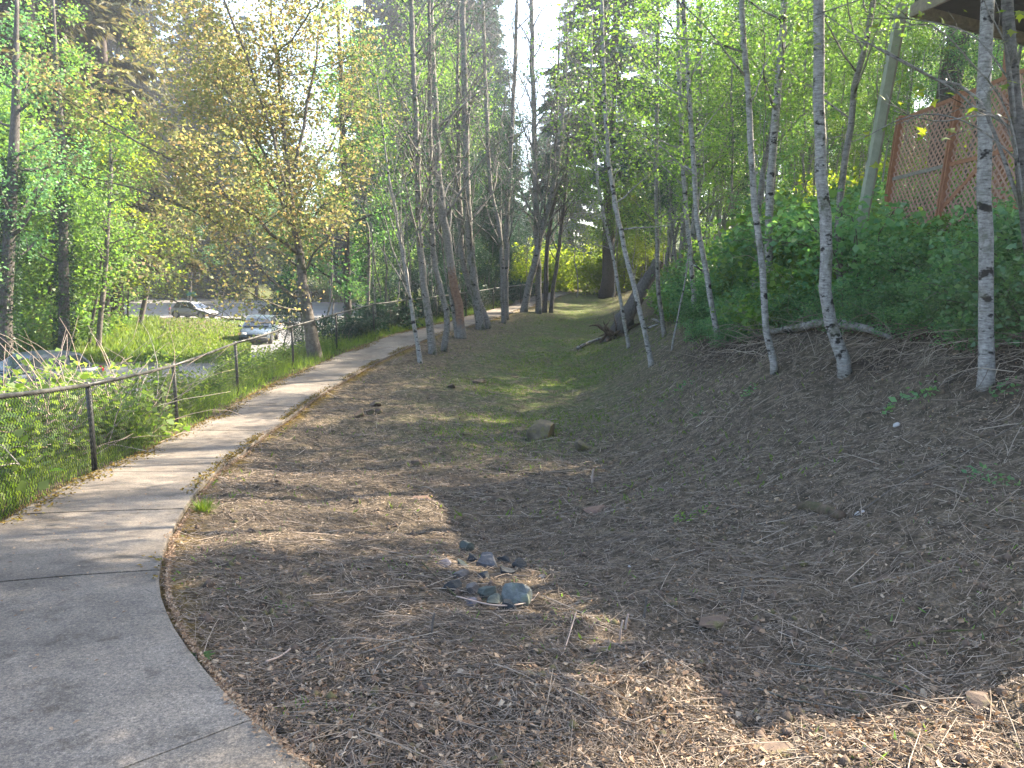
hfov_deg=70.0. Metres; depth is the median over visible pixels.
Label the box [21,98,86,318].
leafy tree
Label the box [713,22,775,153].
slim tree
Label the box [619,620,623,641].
cut stem
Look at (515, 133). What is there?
conifer
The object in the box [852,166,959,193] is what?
bramble bush
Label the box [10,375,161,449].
bramble bush
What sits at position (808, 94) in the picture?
slim tree
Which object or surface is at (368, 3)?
conifer
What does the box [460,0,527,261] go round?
conifer
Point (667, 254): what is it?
slim tree
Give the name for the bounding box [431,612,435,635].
cut stem
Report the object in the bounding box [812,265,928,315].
bramble bush
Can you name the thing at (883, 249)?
bramble bush
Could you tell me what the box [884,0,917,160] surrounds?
slim tree
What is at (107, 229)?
leafy tree
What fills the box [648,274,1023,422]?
bank roots
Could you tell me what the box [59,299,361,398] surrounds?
car park
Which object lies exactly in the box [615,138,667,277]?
slim tree
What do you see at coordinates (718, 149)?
slim tree
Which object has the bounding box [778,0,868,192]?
slim tree
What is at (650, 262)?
tall shrub
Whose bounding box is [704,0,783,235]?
slim tree
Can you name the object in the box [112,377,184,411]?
bramble bush
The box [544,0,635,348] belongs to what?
birch tree
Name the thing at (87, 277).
leafy tree
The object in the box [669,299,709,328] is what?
bramble bush
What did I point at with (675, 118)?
slim tree
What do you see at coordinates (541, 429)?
boulder
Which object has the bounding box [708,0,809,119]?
slim tree
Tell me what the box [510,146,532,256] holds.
slim tree
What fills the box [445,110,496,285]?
slim tree
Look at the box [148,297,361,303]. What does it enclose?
kerb
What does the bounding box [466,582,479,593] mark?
stone
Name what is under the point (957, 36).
slim tree
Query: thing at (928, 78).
slim tree
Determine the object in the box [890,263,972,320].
bramble bush
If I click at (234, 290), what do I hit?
tall shrub
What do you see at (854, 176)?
tall shrub
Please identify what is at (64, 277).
leafy tree
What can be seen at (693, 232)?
birch tree
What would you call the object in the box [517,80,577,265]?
conifer
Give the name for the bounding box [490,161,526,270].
slim tree
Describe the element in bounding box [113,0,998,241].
sky
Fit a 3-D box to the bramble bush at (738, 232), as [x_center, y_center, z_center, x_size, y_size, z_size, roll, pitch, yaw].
[5.360,-2.320,13.280,3.235,1.871,3.474,-6,-5,17]
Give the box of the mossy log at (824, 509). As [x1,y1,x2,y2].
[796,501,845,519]
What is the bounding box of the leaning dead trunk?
[598,259,663,342]
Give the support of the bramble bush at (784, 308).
on the ground at (568, 304)
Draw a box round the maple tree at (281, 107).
[1,0,421,359]
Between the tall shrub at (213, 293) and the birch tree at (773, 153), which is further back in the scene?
the tall shrub at (213, 293)
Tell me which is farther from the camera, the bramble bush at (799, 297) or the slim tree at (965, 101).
the slim tree at (965, 101)
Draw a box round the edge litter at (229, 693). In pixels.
[163,340,425,767]
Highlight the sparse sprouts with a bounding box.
[172,340,1023,767]
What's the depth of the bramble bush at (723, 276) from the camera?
17.07 m
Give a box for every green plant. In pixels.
[185,495,220,514]
[191,650,214,664]
[659,378,692,401]
[674,501,718,522]
[741,378,761,400]
[881,375,937,413]
[961,462,1020,485]
[988,376,1019,396]
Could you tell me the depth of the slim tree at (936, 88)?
25.76 m
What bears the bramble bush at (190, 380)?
on the ground at (568, 304)
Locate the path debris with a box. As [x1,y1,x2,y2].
[0,399,290,749]
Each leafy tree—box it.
[0,0,109,361]
[0,0,161,351]
[0,37,106,187]
[0,62,116,342]
[0,92,111,343]
[0,114,125,327]
[1,136,156,345]
[14,135,100,329]
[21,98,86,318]
[22,116,162,306]
[30,137,160,315]
[40,80,195,332]
[43,117,178,345]
[50,162,196,344]
[123,266,164,305]
[126,232,181,323]
[127,220,157,320]
[166,207,219,300]
[171,184,206,295]
[175,178,241,285]
[209,138,289,299]
[213,233,249,286]
[238,192,307,280]
[245,0,437,319]
[263,167,277,258]
[268,212,326,281]
[304,228,329,296]
[309,194,343,302]
[333,189,418,307]
[629,176,685,250]
[756,0,936,198]
[927,27,968,175]
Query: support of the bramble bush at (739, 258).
on the ground at (568, 304)
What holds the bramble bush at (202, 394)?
on the ground at (568, 304)
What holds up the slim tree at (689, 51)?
on the ground at (568, 304)
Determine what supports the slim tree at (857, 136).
on the ground at (568, 304)
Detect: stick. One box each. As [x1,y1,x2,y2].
[265,648,290,662]
[420,561,458,598]
[456,592,538,606]
[490,467,539,474]
[561,612,576,654]
[757,687,858,712]
[784,662,960,712]
[853,422,1021,516]
[873,622,1021,646]
[874,632,913,655]
[875,346,1015,410]
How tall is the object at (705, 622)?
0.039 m
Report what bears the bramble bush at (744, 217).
on the ground at (568, 304)
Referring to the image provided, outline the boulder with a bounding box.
[526,419,554,440]
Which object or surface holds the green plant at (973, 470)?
on the ground at (568, 304)
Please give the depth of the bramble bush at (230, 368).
16.79 m
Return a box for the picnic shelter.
[848,0,1023,283]
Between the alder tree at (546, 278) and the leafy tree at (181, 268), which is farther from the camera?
the leafy tree at (181, 268)
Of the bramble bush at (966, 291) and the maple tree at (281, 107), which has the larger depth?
the maple tree at (281, 107)
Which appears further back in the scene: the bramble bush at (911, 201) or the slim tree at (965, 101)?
the slim tree at (965, 101)
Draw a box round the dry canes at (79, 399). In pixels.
[0,335,230,461]
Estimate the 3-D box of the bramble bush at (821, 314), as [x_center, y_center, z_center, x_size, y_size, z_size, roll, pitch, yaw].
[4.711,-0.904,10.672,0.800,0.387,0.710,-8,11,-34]
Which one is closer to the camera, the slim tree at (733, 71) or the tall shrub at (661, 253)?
the slim tree at (733, 71)
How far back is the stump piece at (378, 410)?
13.88 m
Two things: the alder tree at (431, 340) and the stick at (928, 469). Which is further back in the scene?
the alder tree at (431, 340)
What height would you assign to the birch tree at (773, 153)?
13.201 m
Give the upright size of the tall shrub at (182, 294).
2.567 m
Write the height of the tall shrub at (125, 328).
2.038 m
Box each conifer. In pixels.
[0,0,76,272]
[0,0,169,294]
[22,0,136,260]
[39,0,207,318]
[81,1,186,301]
[113,0,180,287]
[126,0,224,295]
[157,2,220,287]
[165,0,260,282]
[182,16,273,286]
[229,9,284,286]
[265,134,309,279]
[319,0,415,305]
[326,0,441,299]
[334,0,389,300]
[349,3,418,298]
[354,0,488,290]
[383,0,531,290]
[391,2,502,287]
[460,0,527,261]
[465,7,531,259]
[500,84,521,246]
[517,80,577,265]
[523,0,603,262]
[523,0,691,298]
[587,3,664,252]
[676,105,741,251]
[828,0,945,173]
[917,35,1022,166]
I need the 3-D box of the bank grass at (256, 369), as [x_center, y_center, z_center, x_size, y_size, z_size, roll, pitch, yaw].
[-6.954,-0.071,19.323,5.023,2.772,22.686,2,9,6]
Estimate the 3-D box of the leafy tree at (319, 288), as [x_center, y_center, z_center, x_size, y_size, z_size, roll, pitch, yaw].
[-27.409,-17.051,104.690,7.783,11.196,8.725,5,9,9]
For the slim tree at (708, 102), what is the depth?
27.84 m
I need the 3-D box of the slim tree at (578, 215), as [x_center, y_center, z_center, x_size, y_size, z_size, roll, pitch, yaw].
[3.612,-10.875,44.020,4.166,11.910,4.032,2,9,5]
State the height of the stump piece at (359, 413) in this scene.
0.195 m
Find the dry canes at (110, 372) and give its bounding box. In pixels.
[1,317,244,437]
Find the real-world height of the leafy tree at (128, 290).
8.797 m
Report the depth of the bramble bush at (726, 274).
16.81 m
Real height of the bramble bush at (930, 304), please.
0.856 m
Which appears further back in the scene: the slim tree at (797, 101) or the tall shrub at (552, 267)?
the tall shrub at (552, 267)
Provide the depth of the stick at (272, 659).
3.47 m
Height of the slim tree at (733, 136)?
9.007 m
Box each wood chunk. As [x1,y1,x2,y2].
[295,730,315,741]
[582,505,606,514]
[585,643,611,652]
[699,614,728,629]
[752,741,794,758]
[874,576,894,582]
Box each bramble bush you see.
[0,355,172,459]
[0,369,119,449]
[0,377,75,474]
[0,386,63,498]
[0,390,113,481]
[0,406,80,484]
[0,415,29,480]
[0,441,46,498]
[1,361,192,450]
[1,410,73,474]
[2,345,182,407]
[2,448,38,468]
[8,366,156,464]
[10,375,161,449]
[19,405,113,459]
[22,374,130,460]
[68,346,208,413]
[111,387,190,417]
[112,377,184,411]
[149,364,214,391]
[181,384,222,411]
[188,363,266,397]
[204,371,250,394]
[205,359,269,382]
[206,356,267,388]
[211,348,287,374]
[213,342,287,373]
[227,365,264,381]
[251,341,303,362]
[252,337,305,359]
[253,352,286,370]
[294,306,371,345]
[302,332,344,353]
[319,329,354,348]
[337,308,392,339]
[351,292,424,330]
[352,295,423,327]
[394,292,467,321]
[444,280,499,309]
[483,284,522,303]
[496,276,534,299]
[496,276,542,295]
[643,285,675,316]
[644,279,670,312]
[647,279,671,307]
[651,259,701,299]
[654,291,682,321]
[655,249,698,280]
[655,272,696,317]
[660,262,720,308]
[661,260,683,285]
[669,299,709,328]
[670,228,723,271]
[676,257,725,302]
[677,316,709,343]
[680,226,734,266]
[683,274,746,307]
[684,294,709,318]
[687,227,779,303]
[690,295,746,324]
[694,234,728,279]
[696,188,804,283]
[699,259,747,301]
[700,311,738,336]
[700,326,738,347]
[707,214,764,289]
[709,286,793,335]
[710,237,748,289]
[713,206,906,291]
[718,184,925,278]
[719,204,889,301]
[720,185,836,279]
[724,280,811,316]
[727,176,909,241]
[727,313,759,336]
[728,322,758,342]
[737,174,929,265]
[738,251,851,312]
[748,187,972,294]
[752,287,836,327]
[754,282,846,321]
[778,309,811,333]
[785,292,856,325]
[794,211,918,255]
[807,309,853,331]
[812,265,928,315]
[828,177,958,220]
[834,290,907,334]
[842,228,909,272]
[845,157,1014,229]
[846,164,1005,202]
[846,172,938,206]
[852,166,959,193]
[853,204,920,225]
[855,227,967,289]
[862,231,927,272]
[866,274,938,318]
[868,299,940,340]
[874,180,963,223]
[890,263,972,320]
[897,199,1005,247]
[900,242,1023,338]
[904,268,1015,332]
[907,245,958,283]
[919,308,1011,346]
[921,187,1022,280]
[926,226,1023,305]
[931,229,972,269]
[933,189,1023,298]
[939,216,1020,290]
[943,319,1023,352]
[957,273,1023,348]
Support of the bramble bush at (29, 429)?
on the ground at (568, 304)
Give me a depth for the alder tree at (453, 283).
23.31 m
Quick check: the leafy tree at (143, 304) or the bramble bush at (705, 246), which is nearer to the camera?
the bramble bush at (705, 246)
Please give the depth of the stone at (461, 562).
5.31 m
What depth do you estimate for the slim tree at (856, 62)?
22.58 m
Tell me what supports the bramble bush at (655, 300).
on the ground at (568, 304)
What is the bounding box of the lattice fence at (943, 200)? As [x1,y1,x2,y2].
[881,68,1023,230]
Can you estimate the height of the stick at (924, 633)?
0.186 m
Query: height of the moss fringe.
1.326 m
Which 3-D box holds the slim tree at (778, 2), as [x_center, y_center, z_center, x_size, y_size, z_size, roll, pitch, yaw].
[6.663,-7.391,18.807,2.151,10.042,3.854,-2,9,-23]
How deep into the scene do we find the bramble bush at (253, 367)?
16.93 m
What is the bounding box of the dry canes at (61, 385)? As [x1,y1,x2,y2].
[0,315,185,465]
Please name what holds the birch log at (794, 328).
on the ground at (568, 304)
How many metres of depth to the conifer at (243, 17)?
110.61 m
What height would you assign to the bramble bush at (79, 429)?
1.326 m
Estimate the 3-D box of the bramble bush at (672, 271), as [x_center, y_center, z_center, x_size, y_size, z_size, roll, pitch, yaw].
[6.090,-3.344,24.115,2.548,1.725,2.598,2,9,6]
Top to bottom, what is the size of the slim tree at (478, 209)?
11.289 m
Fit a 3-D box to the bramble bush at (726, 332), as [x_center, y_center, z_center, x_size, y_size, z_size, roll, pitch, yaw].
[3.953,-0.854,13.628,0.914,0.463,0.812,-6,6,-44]
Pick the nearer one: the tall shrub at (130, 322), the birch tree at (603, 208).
the birch tree at (603, 208)
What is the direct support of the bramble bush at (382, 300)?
on the ground at (568, 304)
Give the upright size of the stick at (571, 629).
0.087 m
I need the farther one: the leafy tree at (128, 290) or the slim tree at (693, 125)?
the leafy tree at (128, 290)
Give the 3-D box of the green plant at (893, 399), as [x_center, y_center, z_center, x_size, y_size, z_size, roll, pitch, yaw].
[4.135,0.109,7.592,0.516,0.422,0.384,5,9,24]
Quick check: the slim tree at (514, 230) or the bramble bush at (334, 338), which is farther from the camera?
the slim tree at (514, 230)
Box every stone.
[436,558,450,566]
[443,579,461,590]
[452,569,469,579]
[458,558,467,567]
[459,541,474,550]
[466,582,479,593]
[466,597,476,605]
[467,553,477,561]
[476,552,496,568]
[477,571,489,579]
[477,586,495,598]
[487,593,502,604]
[496,555,509,563]
[500,566,514,575]
[501,582,532,607]
[502,599,515,611]
[512,557,526,568]
[574,440,588,450]
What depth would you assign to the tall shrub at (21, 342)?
30.71 m
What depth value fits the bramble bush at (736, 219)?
16.67 m
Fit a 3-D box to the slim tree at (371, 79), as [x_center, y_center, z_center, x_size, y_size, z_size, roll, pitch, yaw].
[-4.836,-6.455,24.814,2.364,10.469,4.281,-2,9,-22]
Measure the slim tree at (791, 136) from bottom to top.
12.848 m
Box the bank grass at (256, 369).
[14,320,422,470]
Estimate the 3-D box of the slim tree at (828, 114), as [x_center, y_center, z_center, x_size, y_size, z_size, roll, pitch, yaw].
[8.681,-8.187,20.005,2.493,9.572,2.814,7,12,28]
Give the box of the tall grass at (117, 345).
[72,314,251,363]
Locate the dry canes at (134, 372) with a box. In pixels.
[4,322,244,420]
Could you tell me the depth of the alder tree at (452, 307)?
23.84 m
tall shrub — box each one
[13,325,70,351]
[14,334,28,351]
[16,319,87,347]
[40,309,119,337]
[73,326,89,344]
[74,295,112,314]
[87,311,128,332]
[111,314,139,325]
[153,274,194,295]
[167,272,208,296]
[168,283,193,297]
[195,279,220,296]
[204,283,235,298]
[218,285,244,299]
[264,282,298,300]
[290,277,317,301]
[310,277,341,301]
[317,282,343,301]
[461,243,575,291]
[480,260,562,294]
[483,237,592,291]
[499,250,569,294]
[550,240,587,288]
[560,229,649,294]
[621,242,684,284]
[621,262,647,286]
[638,244,671,281]
[739,167,882,213]
[793,160,913,203]
[830,130,976,188]
[884,130,1015,214]
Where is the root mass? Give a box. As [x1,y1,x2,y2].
[589,312,639,342]
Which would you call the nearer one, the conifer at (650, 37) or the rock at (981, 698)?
the rock at (981, 698)
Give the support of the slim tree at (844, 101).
on the ground at (568, 304)
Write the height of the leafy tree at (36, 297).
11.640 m
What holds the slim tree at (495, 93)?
on the ground at (568, 304)
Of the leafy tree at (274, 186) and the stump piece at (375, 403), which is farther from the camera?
the leafy tree at (274, 186)
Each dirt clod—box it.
[411,459,422,466]
[412,495,430,500]
[472,379,485,383]
[492,496,504,501]
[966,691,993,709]
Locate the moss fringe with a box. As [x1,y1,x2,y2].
[1,300,534,580]
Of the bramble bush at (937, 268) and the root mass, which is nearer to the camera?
the bramble bush at (937, 268)
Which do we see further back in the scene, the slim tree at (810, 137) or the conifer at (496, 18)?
the conifer at (496, 18)
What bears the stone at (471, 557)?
on the ground at (568, 304)
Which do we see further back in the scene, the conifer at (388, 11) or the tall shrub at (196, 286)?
the tall shrub at (196, 286)
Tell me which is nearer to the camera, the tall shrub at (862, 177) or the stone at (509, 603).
the stone at (509, 603)
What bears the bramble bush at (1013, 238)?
on the ground at (568, 304)
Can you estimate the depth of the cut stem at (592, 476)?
8.87 m
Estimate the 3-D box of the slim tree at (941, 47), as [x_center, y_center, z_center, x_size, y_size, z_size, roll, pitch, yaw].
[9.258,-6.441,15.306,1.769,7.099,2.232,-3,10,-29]
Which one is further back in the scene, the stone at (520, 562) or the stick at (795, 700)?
the stone at (520, 562)
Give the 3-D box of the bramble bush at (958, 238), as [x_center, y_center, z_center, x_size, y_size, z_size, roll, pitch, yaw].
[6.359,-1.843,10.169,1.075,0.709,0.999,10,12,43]
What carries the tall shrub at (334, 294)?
on the ground at (568, 304)
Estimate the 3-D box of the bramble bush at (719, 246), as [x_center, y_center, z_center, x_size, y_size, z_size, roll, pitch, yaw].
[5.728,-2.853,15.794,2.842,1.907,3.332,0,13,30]
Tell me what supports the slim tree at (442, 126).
on the ground at (568, 304)
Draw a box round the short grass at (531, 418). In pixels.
[199,300,842,519]
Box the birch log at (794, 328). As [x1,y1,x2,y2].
[769,318,893,339]
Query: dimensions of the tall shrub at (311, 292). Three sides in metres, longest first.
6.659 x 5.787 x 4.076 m
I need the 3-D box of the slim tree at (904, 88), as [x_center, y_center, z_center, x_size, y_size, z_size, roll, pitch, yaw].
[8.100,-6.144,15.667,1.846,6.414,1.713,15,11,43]
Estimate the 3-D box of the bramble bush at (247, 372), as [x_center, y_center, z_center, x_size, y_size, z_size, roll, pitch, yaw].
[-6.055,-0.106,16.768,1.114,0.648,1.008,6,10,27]
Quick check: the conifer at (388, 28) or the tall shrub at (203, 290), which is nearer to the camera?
the conifer at (388, 28)
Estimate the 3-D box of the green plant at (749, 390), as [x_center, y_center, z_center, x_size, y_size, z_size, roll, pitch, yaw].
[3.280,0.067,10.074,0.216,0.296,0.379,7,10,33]
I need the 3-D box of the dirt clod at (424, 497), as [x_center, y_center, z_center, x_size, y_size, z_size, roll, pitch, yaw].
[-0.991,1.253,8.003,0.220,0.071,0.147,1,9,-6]
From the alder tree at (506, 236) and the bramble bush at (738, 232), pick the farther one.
the alder tree at (506, 236)
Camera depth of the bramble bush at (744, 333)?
12.80 m
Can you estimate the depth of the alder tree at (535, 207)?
32.83 m
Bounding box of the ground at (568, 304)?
[0,234,1023,767]
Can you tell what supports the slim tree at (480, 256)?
on the ground at (568, 304)
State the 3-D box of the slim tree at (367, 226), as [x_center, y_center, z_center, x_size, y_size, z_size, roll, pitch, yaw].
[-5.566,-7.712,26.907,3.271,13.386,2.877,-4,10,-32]
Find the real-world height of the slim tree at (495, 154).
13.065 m
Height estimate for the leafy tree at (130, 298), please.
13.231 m
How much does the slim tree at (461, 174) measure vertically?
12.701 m
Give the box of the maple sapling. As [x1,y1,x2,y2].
[792,0,1023,252]
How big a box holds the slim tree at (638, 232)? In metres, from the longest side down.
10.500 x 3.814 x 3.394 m
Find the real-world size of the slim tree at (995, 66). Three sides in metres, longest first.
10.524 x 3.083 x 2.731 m
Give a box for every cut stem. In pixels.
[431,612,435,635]
[591,469,594,482]
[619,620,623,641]
[624,614,628,628]
[643,597,647,617]
[740,587,744,602]
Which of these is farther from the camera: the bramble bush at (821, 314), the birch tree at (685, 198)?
the birch tree at (685, 198)
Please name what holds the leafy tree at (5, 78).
on the ground at (568, 304)
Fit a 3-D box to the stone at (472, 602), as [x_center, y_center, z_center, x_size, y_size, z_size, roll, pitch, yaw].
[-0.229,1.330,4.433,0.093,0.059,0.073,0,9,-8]
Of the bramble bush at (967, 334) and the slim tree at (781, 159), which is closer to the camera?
the bramble bush at (967, 334)
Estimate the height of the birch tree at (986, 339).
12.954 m
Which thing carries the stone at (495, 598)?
on the ground at (568, 304)
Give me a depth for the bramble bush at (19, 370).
11.19 m
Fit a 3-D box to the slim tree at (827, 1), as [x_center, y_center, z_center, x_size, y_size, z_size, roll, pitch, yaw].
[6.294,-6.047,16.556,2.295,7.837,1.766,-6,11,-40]
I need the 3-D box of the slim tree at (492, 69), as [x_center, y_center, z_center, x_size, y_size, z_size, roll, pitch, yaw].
[-2.167,-9.899,34.689,3.408,14.602,4.729,4,9,14]
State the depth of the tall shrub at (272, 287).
102.76 m
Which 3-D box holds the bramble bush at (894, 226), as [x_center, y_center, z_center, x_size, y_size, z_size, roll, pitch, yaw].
[5.362,-2.137,11.518,3.197,1.859,3.355,4,9,18]
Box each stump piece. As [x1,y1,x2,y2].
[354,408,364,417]
[366,409,374,414]
[369,400,380,405]
[375,408,382,413]
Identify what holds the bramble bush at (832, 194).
on the ground at (568, 304)
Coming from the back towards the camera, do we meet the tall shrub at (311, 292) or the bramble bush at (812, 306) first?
the tall shrub at (311, 292)
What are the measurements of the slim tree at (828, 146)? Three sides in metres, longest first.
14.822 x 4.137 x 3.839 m
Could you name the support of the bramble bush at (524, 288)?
on the ground at (568, 304)
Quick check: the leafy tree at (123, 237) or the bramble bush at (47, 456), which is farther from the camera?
the leafy tree at (123, 237)
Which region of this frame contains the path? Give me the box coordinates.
[0,286,589,767]
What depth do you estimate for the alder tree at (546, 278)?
33.59 m
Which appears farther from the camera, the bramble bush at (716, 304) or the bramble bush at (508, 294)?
the bramble bush at (508, 294)
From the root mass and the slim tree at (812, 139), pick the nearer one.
the root mass
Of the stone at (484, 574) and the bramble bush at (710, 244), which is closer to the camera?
the stone at (484, 574)
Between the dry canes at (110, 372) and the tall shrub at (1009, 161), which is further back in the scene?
the tall shrub at (1009, 161)
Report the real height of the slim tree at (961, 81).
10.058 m
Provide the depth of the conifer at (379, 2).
93.30 m
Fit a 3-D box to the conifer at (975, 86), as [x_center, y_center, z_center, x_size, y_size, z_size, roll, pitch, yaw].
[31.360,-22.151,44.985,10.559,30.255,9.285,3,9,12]
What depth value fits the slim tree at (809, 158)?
27.18 m
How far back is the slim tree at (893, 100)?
27.67 m
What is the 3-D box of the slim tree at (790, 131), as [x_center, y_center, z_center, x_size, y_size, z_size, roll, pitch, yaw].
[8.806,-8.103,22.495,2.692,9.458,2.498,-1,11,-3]
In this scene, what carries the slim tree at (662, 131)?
on the ground at (568, 304)
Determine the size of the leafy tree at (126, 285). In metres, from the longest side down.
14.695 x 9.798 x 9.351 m
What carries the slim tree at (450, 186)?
on the ground at (568, 304)
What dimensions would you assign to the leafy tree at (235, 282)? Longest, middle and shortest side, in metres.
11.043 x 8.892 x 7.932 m
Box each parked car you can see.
[0,350,105,392]
[169,301,218,318]
[238,315,278,343]
[258,298,300,316]
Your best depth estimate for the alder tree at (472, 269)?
26.33 m
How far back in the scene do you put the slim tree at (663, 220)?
44.14 m
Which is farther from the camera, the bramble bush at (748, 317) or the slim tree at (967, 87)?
the slim tree at (967, 87)
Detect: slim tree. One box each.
[252,115,313,345]
[273,202,305,348]
[289,129,366,317]
[302,66,380,315]
[324,0,408,317]
[328,37,402,324]
[331,0,460,307]
[344,8,426,303]
[351,119,391,307]
[357,144,417,314]
[375,115,439,298]
[376,91,424,298]
[379,143,432,302]
[388,0,503,290]
[388,115,445,301]
[391,0,460,299]
[395,141,444,294]
[404,114,462,310]
[407,36,474,295]
[417,34,499,301]
[421,16,507,290]
[421,87,484,301]
[421,93,459,295]
[433,158,464,300]
[443,115,494,243]
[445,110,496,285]
[450,153,490,308]
[451,86,486,291]
[454,141,492,288]
[455,135,499,288]
[458,153,498,293]
[471,101,515,300]
[472,83,527,286]
[473,112,531,272]
[474,82,528,287]
[476,114,524,280]
[477,191,497,287]
[480,122,513,287]
[480,164,511,301]
[483,98,545,286]
[490,48,543,256]
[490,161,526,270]
[497,201,522,264]
[497,203,522,281]
[500,173,521,246]
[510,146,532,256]
[511,134,565,263]
[512,158,542,279]
[525,179,544,264]
[545,108,603,296]
[546,173,562,252]
[577,181,629,253]
[579,109,630,241]
[584,76,646,297]
[585,115,650,264]
[596,179,639,262]
[614,134,649,283]
[614,153,652,278]
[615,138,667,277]
[615,186,646,292]
[618,45,696,314]
[618,169,663,273]
[620,1,708,264]
[623,66,660,267]
[623,170,651,286]
[626,138,679,271]
[626,170,666,259]
[627,170,666,278]
[629,1,695,265]
[631,0,706,271]
[631,45,704,260]
[633,32,694,273]
[634,119,666,242]
[639,9,781,349]
[642,18,713,240]
[648,0,726,257]
[650,123,673,267]
[653,74,727,285]
[658,40,712,267]
[664,2,712,241]
[665,0,762,224]
[666,1,752,235]
[667,0,762,237]
[671,0,779,237]
[674,0,740,238]
[675,59,729,156]
[685,76,721,263]
[692,0,774,215]
[692,32,766,230]
[700,28,765,240]
[701,0,780,202]
[701,92,726,241]
[702,52,744,229]
[703,0,838,210]
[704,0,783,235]
[704,1,792,220]
[706,0,782,227]
[706,7,794,212]
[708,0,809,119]
[709,29,761,228]
[712,0,784,228]
[712,0,806,196]
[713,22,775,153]
[718,0,805,220]
[721,0,807,166]
[735,3,814,278]
[737,0,841,173]
[739,0,802,196]
[742,0,828,203]
[746,2,833,189]
[758,1,826,193]
[766,6,837,189]
[769,8,829,193]
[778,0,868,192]
[778,0,872,193]
[778,19,837,189]
[778,50,831,184]
[779,0,868,195]
[782,6,866,190]
[782,14,844,184]
[783,23,833,174]
[784,118,801,187]
[789,15,832,188]
[791,1,856,190]
[792,7,886,189]
[793,0,865,179]
[793,4,864,184]
[796,89,847,191]
[798,0,890,185]
[802,0,938,175]
[802,1,874,173]
[802,11,851,190]
[804,85,894,190]
[808,1,902,153]
[811,28,870,151]
[813,2,894,176]
[825,0,929,124]
[825,12,888,147]
[825,44,883,182]
[827,0,908,177]
[827,21,871,184]
[828,0,922,183]
[828,2,883,177]
[833,0,940,168]
[835,0,935,181]
[838,1,946,176]
[850,4,895,175]
[854,0,954,162]
[854,21,945,163]
[875,0,942,157]
[881,22,975,162]
[883,26,996,158]
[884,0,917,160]
[888,22,965,174]
[895,24,976,154]
[895,31,1002,178]
[911,24,1003,177]
[924,43,976,158]
[925,46,977,153]
[929,26,1023,168]
[935,33,1023,151]
[956,42,1023,160]
[961,33,1001,147]
[992,39,1021,154]
[992,46,1023,125]
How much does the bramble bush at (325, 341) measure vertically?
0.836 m
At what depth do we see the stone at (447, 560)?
5.24 m
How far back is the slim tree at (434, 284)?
33.35 m
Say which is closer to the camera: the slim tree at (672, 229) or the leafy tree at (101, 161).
the slim tree at (672, 229)
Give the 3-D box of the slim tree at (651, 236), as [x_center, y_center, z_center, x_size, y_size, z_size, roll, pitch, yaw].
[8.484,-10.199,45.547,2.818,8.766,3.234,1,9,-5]
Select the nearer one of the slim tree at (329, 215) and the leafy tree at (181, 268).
the slim tree at (329, 215)
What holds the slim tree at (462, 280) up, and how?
on the ground at (568, 304)
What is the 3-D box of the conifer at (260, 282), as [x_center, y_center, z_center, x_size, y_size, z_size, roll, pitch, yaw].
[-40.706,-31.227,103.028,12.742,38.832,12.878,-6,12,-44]
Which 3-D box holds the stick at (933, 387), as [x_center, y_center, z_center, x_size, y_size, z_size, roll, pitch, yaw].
[4.504,-0.048,7.550,1.313,0.770,0.150,3,9,9]
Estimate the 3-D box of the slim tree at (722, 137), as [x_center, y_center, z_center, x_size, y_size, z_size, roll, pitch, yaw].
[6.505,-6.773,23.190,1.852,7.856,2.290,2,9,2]
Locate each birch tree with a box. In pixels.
[506,0,699,367]
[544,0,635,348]
[546,0,801,374]
[547,0,772,338]
[590,0,730,337]
[592,0,751,323]
[637,0,738,265]
[646,50,704,282]
[648,0,767,293]
[661,0,784,244]
[689,0,847,292]
[706,124,776,233]
[714,0,930,299]
[723,0,892,307]
[813,0,851,378]
[974,0,995,391]
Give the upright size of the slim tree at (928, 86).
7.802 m
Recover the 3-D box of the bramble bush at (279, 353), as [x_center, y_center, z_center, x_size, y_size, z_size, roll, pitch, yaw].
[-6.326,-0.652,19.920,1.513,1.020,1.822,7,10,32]
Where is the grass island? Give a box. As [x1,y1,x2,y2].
[118,317,239,361]
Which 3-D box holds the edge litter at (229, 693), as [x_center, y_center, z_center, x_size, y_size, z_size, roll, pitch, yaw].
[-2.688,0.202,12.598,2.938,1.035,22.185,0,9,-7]
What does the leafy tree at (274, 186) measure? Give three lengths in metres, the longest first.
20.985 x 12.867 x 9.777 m
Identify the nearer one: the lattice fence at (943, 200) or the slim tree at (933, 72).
the lattice fence at (943, 200)
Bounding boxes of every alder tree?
[309,30,476,363]
[335,0,505,354]
[340,0,496,351]
[379,24,490,337]
[380,0,537,329]
[382,0,560,338]
[405,0,557,328]
[442,0,542,323]
[448,0,557,319]
[488,0,597,313]
[489,1,609,312]
[520,1,621,312]
[522,64,597,312]
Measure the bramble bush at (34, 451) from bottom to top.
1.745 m
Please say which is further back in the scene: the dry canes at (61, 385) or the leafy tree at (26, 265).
the leafy tree at (26, 265)
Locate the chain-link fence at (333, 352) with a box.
[0,299,513,520]

